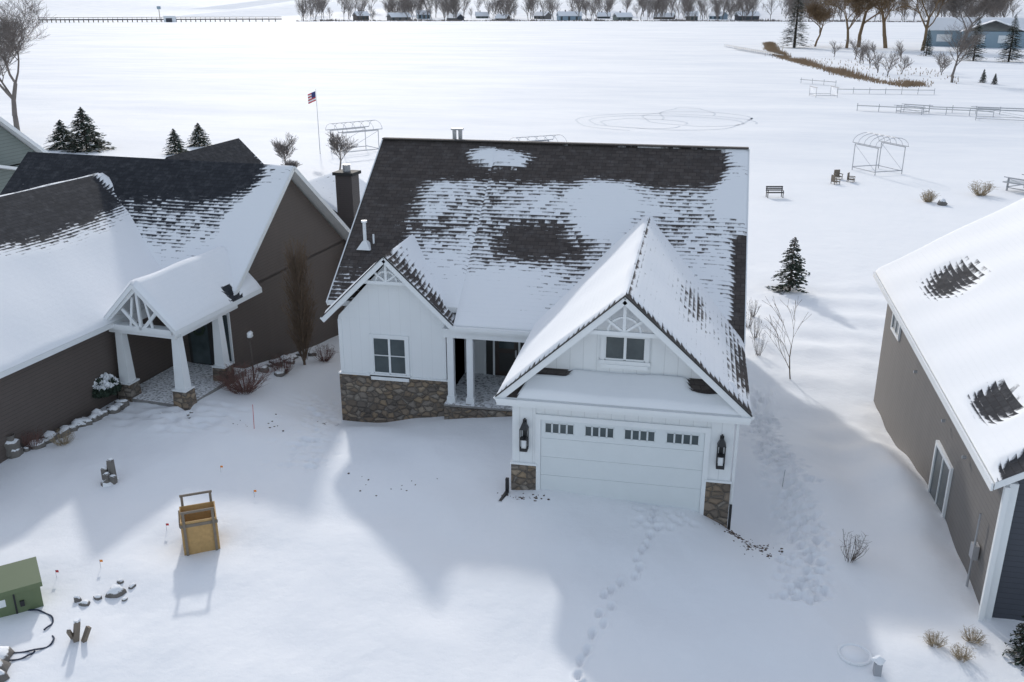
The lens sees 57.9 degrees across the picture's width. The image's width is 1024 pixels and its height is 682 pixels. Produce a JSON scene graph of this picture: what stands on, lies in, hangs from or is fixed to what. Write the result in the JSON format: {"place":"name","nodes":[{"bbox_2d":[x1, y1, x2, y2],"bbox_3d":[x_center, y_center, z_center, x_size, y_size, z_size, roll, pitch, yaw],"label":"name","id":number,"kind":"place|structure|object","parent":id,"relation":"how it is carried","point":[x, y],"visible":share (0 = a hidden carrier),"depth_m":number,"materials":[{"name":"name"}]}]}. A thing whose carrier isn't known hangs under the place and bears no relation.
{"place":"outdoors","nodes":[
{"label":"outdoors","id":0,"kind":"place"},
{"bbox_2d":[0,173,98,196],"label":"wing roof","id":1,"kind":"structure","parent":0,"point":[49,184],"depth_m":39.71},
{"bbox_2d":[384,234,455,324],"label":"wing roof","id":2,"kind":"structure","parent":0,"point":[406,258],"depth_m":34.34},
{"bbox_2d":[0,0,1023,681],"bbox_3d":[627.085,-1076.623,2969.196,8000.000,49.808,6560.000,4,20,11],"label":"snow ground","id":3,"kind":"structure","parent":0,"point":[446,566],"depth_m":31.50,"materials":[{"name":"snow"}]},
{"bbox_2d":[0,646,14,661],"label":"rock","id":4,"kind":"object","parent":3,"relation":"on","point":[6,653],"visible":0.69,"depth_m":21.35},
{"bbox_2d":[4,433,20,457],"bbox_3d":[-16.778,3.502,31.024,0.510,0.797,0.631,4,20,11],"label":"glazed urn","id":5,"kind":"object","parent":3,"relation":"on","point":[11,443],"visible":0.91,"depth_m":30.82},
{"bbox_2d":[0,557,43,617],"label":"utility box","id":6,"kind":"object","parent":3,"relation":"on","point":[20,585],"visible":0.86,"depth_m":23.13,"materials":[{"name":"green metal"}]},
{"bbox_2d":[0,117,48,192],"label":"walls","id":7,"kind":"structure","parent":3,"relation":"on","point":[13,151],"depth_m":69.22,"materials":[{"name":"green"}]},
{"bbox_2d":[0,117,45,152],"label":"roof rear deck","id":8,"kind":"structure","parent":7,"relation":"on","point":[22,140],"depth_m":69.95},
{"bbox_2d":[0,0,56,130],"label":"bare tree","id":9,"kind":"object","parent":3,"relation":"on","point":[8,32],"visible":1,"depth_m":121.94,"materials":[{"name":"plant"}]},
{"bbox_2d":[9,609,54,660],"bbox_3d":[-11.903,7.076,22.225,2.207,0.215,2.043,4,20,11],"label":"lawn edging","id":10,"kind":"object","parent":3,"relation":"on","point":[45,628],"visible":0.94,"depth_m":21.76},
{"bbox_2d":[20,429,44,449],"bbox_3d":[-16.366,3.315,31.559,0.944,0.768,0.939,-12,23,-30],"label":"shrub","id":11,"kind":"object","parent":3,"relation":"on","point":[34,440],"visible":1,"depth_m":31.41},
{"bbox_2d":[47,428,74,445],"bbox_3d":[-15.544,3.358,31.937,0.990,0.598,0.986,-15,25,-36],"label":"shrub","id":12,"kind":"object","parent":3,"relation":"on","point":[66,436],"visible":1,"depth_m":32.02,"materials":[{"name":"brown plant"}]},
{"bbox_2d":[44,119,84,149],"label":"spruce tree","id":13,"kind":"object","parent":3,"relation":"on","point":[62,132],"visible":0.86,"depth_m":109.13,"materials":[{"name":"green plant"}]},
{"bbox_2d":[66,618,90,642],"bbox_3d":[-10.239,6.948,21.952,0.520,0.762,0.293,-2,20,-7],"label":"broken wood stump","id":14,"kind":"object","parent":3,"relation":"on","point":[74,635],"visible":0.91,"depth_m":21.91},
{"bbox_2d":[61,107,113,153],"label":"spruce tree","id":15,"kind":"object","parent":3,"relation":"on","point":[87,134],"visible":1,"depth_m":107.35,"materials":[{"name":"green plant"}]},
{"bbox_2d":[91,372,121,398],"bbox_3d":[-15.506,1.576,34.937,1.397,0.821,1.400,4,20,11],"label":"boxwood bush","id":16,"kind":"object","parent":3,"relation":"on","point":[105,385],"visible":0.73,"depth_m":34.60,"materials":[{"name":"green plant"}]},
{"bbox_2d":[100,458,118,486],"bbox_3d":[-12.800,4.196,29.428,0.636,1.004,0.590,-15,25,-36],"label":"weathered stump","id":17,"kind":"object","parent":3,"relation":"on","point":[110,477],"visible":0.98,"depth_m":29.32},
{"bbox_2d":[105,584,126,597],"bbox_3d":[-10.200,6.472,23.866,0.507,0.339,0.439,4,20,11],"label":"rock","id":18,"kind":"object","parent":3,"relation":"on","point":[115,591],"visible":1,"depth_m":23.75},
{"bbox_2d":[37,6,281,22],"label":"causeway bridge","id":19,"kind":"structure","parent":3,"relation":"on","point":[169,19],"depth_m":1103.63,"materials":[{"name":"stone"}]},
{"bbox_2d":[164,129,187,154],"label":"spruce tree","id":20,"kind":"object","parent":3,"relation":"on","point":[176,141],"visible":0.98,"depth_m":105.37,"materials":[{"name":"green plant"}]},
{"bbox_2d":[0,164,360,463],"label":"walls","id":21,"kind":"structure","parent":3,"relation":"on","point":[148,356],"depth_m":37.53,"materials":[{"name":"brown"}]},
{"bbox_2d":[0,307,150,378],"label":"fascia board","id":22,"kind":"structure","parent":21,"relation":"on","point":[20,366],"depth_m":32.19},
{"bbox_2d":[0,173,160,371],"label":"wing roof","id":23,"kind":"structure","parent":22,"relation":"on","point":[76,257],"depth_m":35.94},
{"bbox_2d":[104,284,143,319],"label":"portico roof left deck","id":24,"kind":"structure","parent":21,"relation":"attached to","point":[123,296],"depth_m":34.11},
{"bbox_2d":[104,246,219,315],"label":"portico roof","id":25,"kind":"structure","parent":24,"relation":"on","point":[126,287],"depth_m":34.49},
{"bbox_2d":[131,284,261,335],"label":"fascia board","id":26,"kind":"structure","parent":21,"relation":"attached to","point":[212,314],"depth_m":34.82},
{"bbox_2d":[131,246,261,330],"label":"portico roof","id":27,"kind":"structure","parent":26,"relation":"on","point":[182,295],"depth_m":35.41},
{"bbox_2d":[291,166,348,240],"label":"roof rear deck","id":28,"kind":"structure","parent":21,"relation":"on","point":[328,216],"depth_m":43.89,"materials":[{"name":"white paint"}]},
{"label":"front deck of the main roof","id":29,"kind":"object","parent":21,"relation":"on","visible":0},
{"bbox_2d":[0,152,292,292],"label":"roof front","id":30,"kind":"structure","parent":29,"relation":"on","point":[179,210],"depth_m":40.58,"materials":[{"name":"grey"}]},
{"bbox_2d":[185,123,210,146],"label":"spruce tree","id":31,"kind":"object","parent":3,"relation":"on","point":[199,138],"visible":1,"depth_m":111.48,"materials":[{"name":"green plant"}]},
{"bbox_2d":[178,490,220,555],"bbox_3d":[-8.797,5.194,26.032,1.020,1.560,1.055,-7,21,-19],"label":"plywood crate","id":32,"kind":"object","parent":3,"relation":"on","point":[198,525],"visible":0.93,"depth_m":25.69,"materials":[{"name":"yellow wood"}]},
{"bbox_2d":[201,360,282,393],"bbox_3d":[-10.680,1.425,36.862,2.805,1.263,2.974,4,20,11],"label":"shrub","id":33,"kind":"object","parent":3,"relation":"on","point":[238,388],"visible":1,"depth_m":36.64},
{"bbox_2d":[247,331,254,381],"bbox_3d":[-10.615,0.745,37.823,0.236,2.415,0.311,4,20,11],"label":"globe lamp post","id":34,"kind":"object","parent":3,"relation":"on","point":[249,335],"visible":0.96,"depth_m":37.55,"materials":[{"name":"white"}]},
{"bbox_2d":[269,352,294,374],"bbox_3d":[-9.843,0.983,39.467,1.241,0.907,1.327,-4,20,-10],"label":"shrub","id":35,"kind":"object","parent":3,"relation":"on","point":[287,368],"visible":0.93,"depth_m":39.44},
{"bbox_2d":[270,132,297,163],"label":"bare tree","id":36,"kind":"object","parent":3,"relation":"on","point":[280,149],"visible":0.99,"depth_m":93.44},
{"bbox_2d":[277,235,316,364],"bbox_3d":[-9.117,-1.735,39.879,1.653,5.910,1.798,4,20,11],"label":"columnar tree","id":37,"kind":"object","parent":3,"relation":"on","point":[301,329],"visible":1,"depth_m":39.73,"materials":[{"name":"plant"}]},
{"bbox_2d":[308,91,320,153],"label":"flag pole","id":38,"kind":"object","parent":3,"relation":"on","point":[312,97],"visible":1,"depth_m":103.87,"materials":[{"name":"metal"}]},
{"bbox_2d":[312,344,337,361],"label":"shrub","id":39,"kind":"object","parent":3,"relation":"on","point":[325,358],"visible":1,"depth_m":41.66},
{"bbox_2d":[326,130,357,169],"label":"bare tree","id":40,"kind":"object","parent":3,"relation":"on","point":[335,143],"visible":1,"depth_m":93.73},
{"bbox_2d":[325,120,381,151],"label":"boat lift","id":41,"kind":"object","parent":3,"relation":"on","point":[354,127],"visible":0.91,"depth_m":106.72,"materials":[{"name":"metal"}]},
{"bbox_2d":[352,10,369,19],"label":"lake house","id":42,"kind":"structure","parent":3,"relation":"on","point":[356,15],"depth_m":1255.37,"materials":[{"name":"grey"}]},
{"bbox_2d":[386,11,411,20],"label":"lake house","id":43,"kind":"structure","parent":3,"relation":"on","point":[395,15],"depth_m":1251.29,"materials":[{"name":"beige"}]},
{"bbox_2d":[233,414,782,558],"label":"soil clods","id":44,"kind":"object","parent":3,"relation":"on","point":[729,532],"visible":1,"depth_m":27.63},
{"bbox_2d":[533,10,552,18],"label":"lake house","id":45,"kind":"structure","parent":3,"relation":"on","point":[539,15],"depth_m":1314.77,"materials":[{"name":"beige"}]},
{"bbox_2d":[338,266,750,527],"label":"walls","id":46,"kind":"structure","parent":3,"relation":"on","point":[448,379],"depth_m":34.47,"materials":[{"name":"white"}]},
{"bbox_2d":[364,265,404,285],"bbox_3d":[-4.596,-2.446,33.699,1.700,0.810,0.105,4,20,11],"label":"wing gable truss","id":47,"kind":"object","parent":46,"relation":"attached to","point":[385,280],"visible":1,"depth_m":33.75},
{"bbox_2d":[369,334,410,381],"bbox_3d":[-4.645,0.641,35.119,1.620,1.820,0.140,4,20,11],"label":"front window","id":48,"kind":"structure","parent":46,"relation":"attached to","point":[389,355],"depth_m":35.13,"materials":[{"name":"white paint"}]},
{"bbox_2d":[328,300,456,312],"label":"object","id":49,"kind":"structure","parent":46,"relation":"on","point":[450,309],"depth_m":34.96,"materials":[{"name":"white paint"}]},
{"bbox_2d":[357,128,463,249],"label":"roof vents","id":50,"kind":"object","parent":49,"relation":"on","point":[365,244],"visible":0.75,"depth_m":36.34,"materials":[{"name":"white paint"}]},
{"bbox_2d":[328,139,497,307],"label":"roof front","id":51,"kind":"structure","parent":49,"relation":"on","point":[429,195],"depth_m":37.35,"materials":[{"name":"brown"}]},
{"bbox_2d":[454,325,530,330],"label":"roof front deck","id":52,"kind":"structure","parent":46,"relation":"on","point":[492,328],"depth_m":33.44,"materials":[{"name":"white paint"}]},
{"bbox_2d":[454,142,748,342],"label":"roof front","id":53,"kind":"structure","parent":52,"relation":"on","point":[556,222],"depth_m":35.83,"materials":[{"name":"brown"}]},
{"bbox_2d":[483,340,523,375],"bbox_3d":[-0.217,0.269,37.128,1.900,2.440,0.120,4,20,11],"label":"front door","id":54,"kind":"structure","parent":46,"relation":"attached to","point":[499,357],"depth_m":37.31,"materials":[{"name":"black paint"}]},
{"bbox_2d":[519,418,528,451],"bbox_3d":[0.366,2.890,28.150,0.260,1.100,0.274,4,20,11],"label":"lantern","id":55,"kind":"object","parent":46,"relation":"attached to","point":[524,438],"visible":1,"depth_m":28.14,"materials":[{"name":"black metal"}]},
{"bbox_2d":[320,139,754,422],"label":"rake boards","id":56,"kind":"object","parent":46,"relation":"attached to","point":[680,352],"visible":0.98,"depth_m":26.72,"materials":[{"name":"white paint"}]},
{"bbox_2d":[496,216,647,394],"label":"garage roof","id":57,"kind":"structure","parent":46,"relation":"on","point":[599,287],"depth_m":29.53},
{"bbox_2d":[535,413,710,514],"bbox_3d":[3.268,3.759,28.008,5.200,2.960,0.095,4,20,11],"label":"garage door","id":58,"kind":"structure","parent":46,"relation":"attached to","point":[658,464],"depth_m":27.93,"materials":[{"name":"paint"}]},
{"bbox_2d":[505,397,741,416],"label":"garage pent roof deck","id":59,"kind":"structure","parent":46,"relation":"attached to","point":[624,406],"depth_m":26.86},
{"bbox_2d":[507,366,739,414],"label":"garage pent roof","id":60,"kind":"structure","parent":46,"relation":"attached to","point":[639,390],"depth_m":27.13,"materials":[{"name":"white paint"}]},
{"bbox_2d":[589,306,658,337],"bbox_3d":[3.180,-0.580,26.142,1.994,0.910,0.105,4,20,11],"label":"garage gable truss","id":61,"kind":"object","parent":46,"relation":"attached to","point":[624,331],"visible":1,"depth_m":26.19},
{"bbox_2d":[599,335,649,370],"bbox_3d":[3.332,0.288,27.319,1.520,1.120,0.140,4,20,11],"label":"gable window","id":62,"kind":"structure","parent":46,"relation":"attached to","point":[625,352],"depth_m":27.35,"materials":[{"name":"white paint"}]},
{"bbox_2d":[626,216,751,414],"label":"garage roof","id":63,"kind":"structure","parent":46,"relation":"on","point":[668,295],"depth_m":29.10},
{"bbox_2d":[716,434,725,469],"bbox_3d":[6.114,3.276,27.076,0.260,1.100,0.274,4,20,11],"label":"lantern","id":64,"kind":"object","parent":46,"relation":"attached to","point":[720,455],"visible":1,"depth_m":27.06,"materials":[{"name":"black metal"}]},
{"bbox_2d":[556,10,582,19],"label":"lake house","id":65,"kind":"structure","parent":3,"relation":"on","point":[566,15],"depth_m":1257.55,"materials":[{"name":"blue"}]},
{"bbox_2d":[296,18,926,21],"bbox_3d":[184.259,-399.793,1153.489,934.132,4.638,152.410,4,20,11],"label":"shore brush","id":66,"kind":"object","parent":3,"relation":"on","point":[679,19],"visible":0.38,"depth_m":1195.46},
{"bbox_2d":[499,424,739,528],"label":"downspouts","id":67,"kind":"object","parent":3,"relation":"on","point":[505,493],"visible":0.65,"depth_m":27.63,"materials":[{"name":"white metal"}]},
{"bbox_2d":[612,11,633,19],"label":"lake house","id":68,"kind":"structure","parent":3,"relation":"on","point":[620,15],"depth_m":1257.34,"materials":[{"name":"white"}]},
{"bbox_2d":[295,0,1022,20],"bbox_3d":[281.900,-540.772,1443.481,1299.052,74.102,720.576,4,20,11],"label":"distant trees","id":69,"kind":"object","parent":3,"relation":"on","point":[504,6],"visible":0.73,"depth_m":1266.41,"materials":[{"name":"plant"}]},
{"bbox_2d":[575,108,757,129],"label":"snowmobile tracks","id":70,"kind":"object","parent":3,"relation":"on","point":[660,113],"visible":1,"depth_m":138.59},
{"bbox_2d":[734,11,760,19],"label":"lake house","id":71,"kind":"structure","parent":3,"relation":"on","point":[756,15],"depth_m":1234.33,"materials":[{"name":"stone"}]},
{"bbox_2d":[766,186,783,197],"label":"park bench","id":72,"kind":"object","parent":3,"relation":"on","point":[774,189],"visible":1,"depth_m":81.60,"materials":[{"name":"wood"}]},
{"bbox_2d":[764,296,807,378],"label":"bare sapling","id":73,"kind":"object","parent":3,"relation":"on","point":[784,332],"visible":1,"depth_m":41.10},
{"bbox_2d":[767,237,809,294],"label":"spruce tree","id":74,"kind":"object","parent":3,"relation":"on","point":[795,265],"visible":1,"depth_m":53.91,"materials":[{"name":"green plant"}]},
{"bbox_2d":[778,0,812,47],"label":"pine tree","id":75,"kind":"object","parent":3,"relation":"on","point":[800,25],"visible":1,"depth_m":387.02,"materials":[{"name":"green plant"}]},
{"bbox_2d":[792,0,839,46],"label":"willow tree","id":76,"kind":"object","parent":3,"relation":"on","point":[819,15],"visible":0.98,"depth_m":400.59,"materials":[{"name":"brown plant"}]},
{"bbox_2d":[819,0,882,47],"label":"willow tree","id":77,"kind":"object","parent":3,"relation":"on","point":[865,4],"visible":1,"depth_m":379.17,"materials":[{"name":"brown plant"}]},
{"bbox_2d":[837,642,872,665],"bbox_3d":[7.967,7.300,21.526,0.800,0.115,0.800,4,20,11],"label":"septic cover","id":78,"kind":"object","parent":3,"relation":"on","point":[851,654],"visible":0.96,"depth_m":21.49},
{"bbox_2d":[840,529,871,562],"bbox_3d":[9.234,5.582,25.093,0.824,0.890,0.888,12,23,30],"label":"shrub","id":79,"kind":"object","parent":3,"relation":"on","point":[854,557],"visible":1,"depth_m":25.11,"materials":[{"name":"brown plant"}]},
{"bbox_2d":[762,41,958,87],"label":"reeds","id":80,"kind":"object","parent":3,"relation":"on","point":[771,46],"visible":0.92,"depth_m":237.78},
{"bbox_2d":[871,655,885,676],"bbox_3d":[8.259,7.395,20.911,0.276,0.670,0.278,-11,22,-27],"label":"utility stub post","id":81,"kind":"object","parent":3,"relation":"on","point":[878,661],"visible":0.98,"depth_m":20.81,"materials":[{"name":"metal"}]},
{"bbox_2d":[852,132,908,175],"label":"boat lift","id":82,"kind":"object","parent":3,"relation":"on","point":[878,165],"visible":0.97,"depth_m":93.37,"materials":[{"name":"metal"}]},
{"bbox_2d":[875,0,894,47],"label":"willow tree","id":83,"kind":"object","parent":3,"relation":"on","point":[881,9],"visible":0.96,"depth_m":381.37,"materials":[{"name":"brown plant"}]},
{"bbox_2d":[857,0,916,47],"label":"willow tree","id":84,"kind":"object","parent":3,"relation":"on","point":[864,22],"visible":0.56,"depth_m":387.54,"materials":[{"name":"brown plant"}]},
{"bbox_2d":[880,47,903,76],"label":"bare sapling","id":85,"kind":"object","parent":3,"relation":"on","point":[891,58],"visible":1,"depth_m":224.00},
{"bbox_2d":[857,104,994,115],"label":"stored dock","id":86,"kind":"object","parent":3,"relation":"on","point":[946,109],"visible":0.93,"depth_m":145.97,"materials":[{"name":"metal"}]},
{"bbox_2d":[917,29,934,55],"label":"spruce tree","id":87,"kind":"object","parent":3,"relation":"on","point":[929,50],"visible":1,"depth_m":322.07,"materials":[{"name":"green plant"}]},
{"bbox_2d":[895,0,959,49],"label":"willow tree","id":88,"kind":"object","parent":3,"relation":"on","point":[926,25],"visible":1,"depth_m":360.16,"materials":[{"name":"brown plant"}]},
{"bbox_2d":[920,189,937,201],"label":"dry grass clump","id":89,"kind":"object","parent":3,"relation":"on","point":[927,198],"visible":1,"depth_m":79.47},
{"bbox_2d":[923,629,948,647],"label":"dry grass clump","id":90,"kind":"object","parent":3,"relation":"on","point":[928,640],"visible":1,"depth_m":21.85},
{"bbox_2d":[873,272,1023,620],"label":"walls","id":91,"kind":"structure","parent":3,"relation":"on","point":[913,409],"depth_m":25.71,"materials":[{"name":"beige"}]},
{"bbox_2d":[890,313,900,340],"bbox_3d":[14.830,-0.668,35.686,0.100,0.900,1.500,4,20,11],"label":"side window","id":92,"kind":"structure","parent":91,"relation":"attached to","point":[895,327],"depth_m":35.69,"materials":[{"name":"white paint"}]},
{"bbox_2d":[927,440,953,517],"bbox_3d":[12.846,4.240,27.793,0.100,1.900,1.900,4,20,11],"label":"side window","id":93,"kind":"structure","parent":91,"relation":"attached to","point":[940,478],"depth_m":27.70,"materials":[{"name":"white paint"}]},
{"bbox_2d":[913,370,981,586],"bbox_3d":[12.675,3.801,27.596,0.150,2.960,8.760,4,20,11],"label":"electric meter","id":94,"kind":"object","parent":91,"relation":"attached to","point":[974,550],"visible":0.95,"depth_m":23.66,"materials":[{"name":"metal"}]},
{"bbox_2d":[875,271,1023,489],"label":"fascia board","id":95,"kind":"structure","parent":91,"relation":"on","point":[1009,480],"depth_m":22.71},
{"bbox_2d":[876,198,1023,481],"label":"roof","id":96,"kind":"structure","parent":91,"relation":"on","point":[957,296],"depth_m":29.34,"materials":[{"name":"white paint"}]},
{"bbox_2d":[936,0,980,16],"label":"bare tree","id":97,"kind":"object","parent":3,"relation":"on","point":[969,9],"visible":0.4,"depth_m":428.15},
{"bbox_2d":[949,642,975,661],"bbox_3d":[10.371,7.189,21.349,0.660,0.372,0.679,-13,24,-32],"label":"dry grass clump","id":98,"kind":"object","parent":3,"relation":"on","point":[957,655],"visible":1,"depth_m":21.39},
{"bbox_2d":[941,13,990,82],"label":"bare tree","id":99,"kind":"object","parent":3,"relation":"on","point":[964,41],"visible":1,"depth_m":203.43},
{"bbox_2d":[961,18,986,60],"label":"spruce tree","id":100,"kind":"object","parent":3,"relation":"on","point":[974,56],"visible":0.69,"depth_m":292.26,"materials":[{"name":"green plant"}]},
{"bbox_2d":[960,624,987,645],"bbox_3d":[11.015,7.015,22.081,0.706,0.353,0.783,4,20,11],"label":"dry grass clump","id":101,"kind":"object","parent":3,"relation":"on","point":[974,638],"visible":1,"depth_m":22.07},
{"bbox_2d":[926,30,1023,47],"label":"walls","id":102,"kind":"structure","parent":3,"relation":"on","point":[993,39],"depth_m":388.68,"materials":[{"name":"blue"}]},
{"bbox_2d":[928,17,1023,30],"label":"roof front","id":103,"kind":"structure","parent":102,"relation":"on","point":[940,23],"depth_m":399.29,"materials":[{"name":"white paint"}]},
{"bbox_2d":[940,0,1012,51],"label":"tree","id":104,"kind":"object","parent":3,"relation":"on","point":[960,3],"visible":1,"depth_m":351.35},
{"bbox_2d":[968,179,996,195],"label":"dry grass clump","id":105,"kind":"object","parent":3,"relation":"on","point":[984,192],"visible":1,"depth_m":82.22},
{"bbox_2d":[970,106,1023,120],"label":"dock","id":106,"kind":"object","parent":3,"relation":"on","point":[998,111],"visible":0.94,"depth_m":137.45,"materials":[{"name":"metal"}]},
{"bbox_2d":[982,0,1013,16],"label":"bare tree","id":107,"kind":"object","parent":3,"relation":"on","point":[995,11],"visible":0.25,"depth_m":438.05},
{"bbox_2d":[994,14,1022,61],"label":"spruce tree","id":108,"kind":"object","parent":3,"relation":"on","point":[1012,35],"visible":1,"depth_m":285.69,"materials":[{"name":"green plant"}]},
{"bbox_2d":[1002,615,1023,670],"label":"arborvitae bush","id":109,"kind":"object","parent":3,"relation":"on","point":[1019,659],"visible":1,"depth_m":21.36,"materials":[{"name":"green plant"}]},
{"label":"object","id":110,"kind":"object","parent":3,"relation":"on","visible":0},
{"bbox_2d":[167,138,262,163],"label":"gable roof","id":111,"kind":"structure","parent":110,"relation":"on","point":[237,150],"depth_m":55.74,"materials":[{"name":"grey"}]},
{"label":"right deck of the rear roof","id":112,"kind":"object","parent":3,"relation":"on","visible":0},
{"bbox_2d":[308,173,366,211],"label":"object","id":113,"kind":"structure","parent":112,"relation":"on","point":[324,186],"depth_m":49.36,"materials":[{"name":"grey"}]},
{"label":"main roof","id":114,"kind":"object","parent":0,"visible":0},
{"bbox_2d":[382,137,748,148],"bbox_3d":[1.971,-8.261,38.628,15.380,0.050,0.300,4,20,11],"label":"ridge cap","id":115,"kind":"object","parent":114,"relation":"on","point":[582,143],"visible":1,"depth_m":38.52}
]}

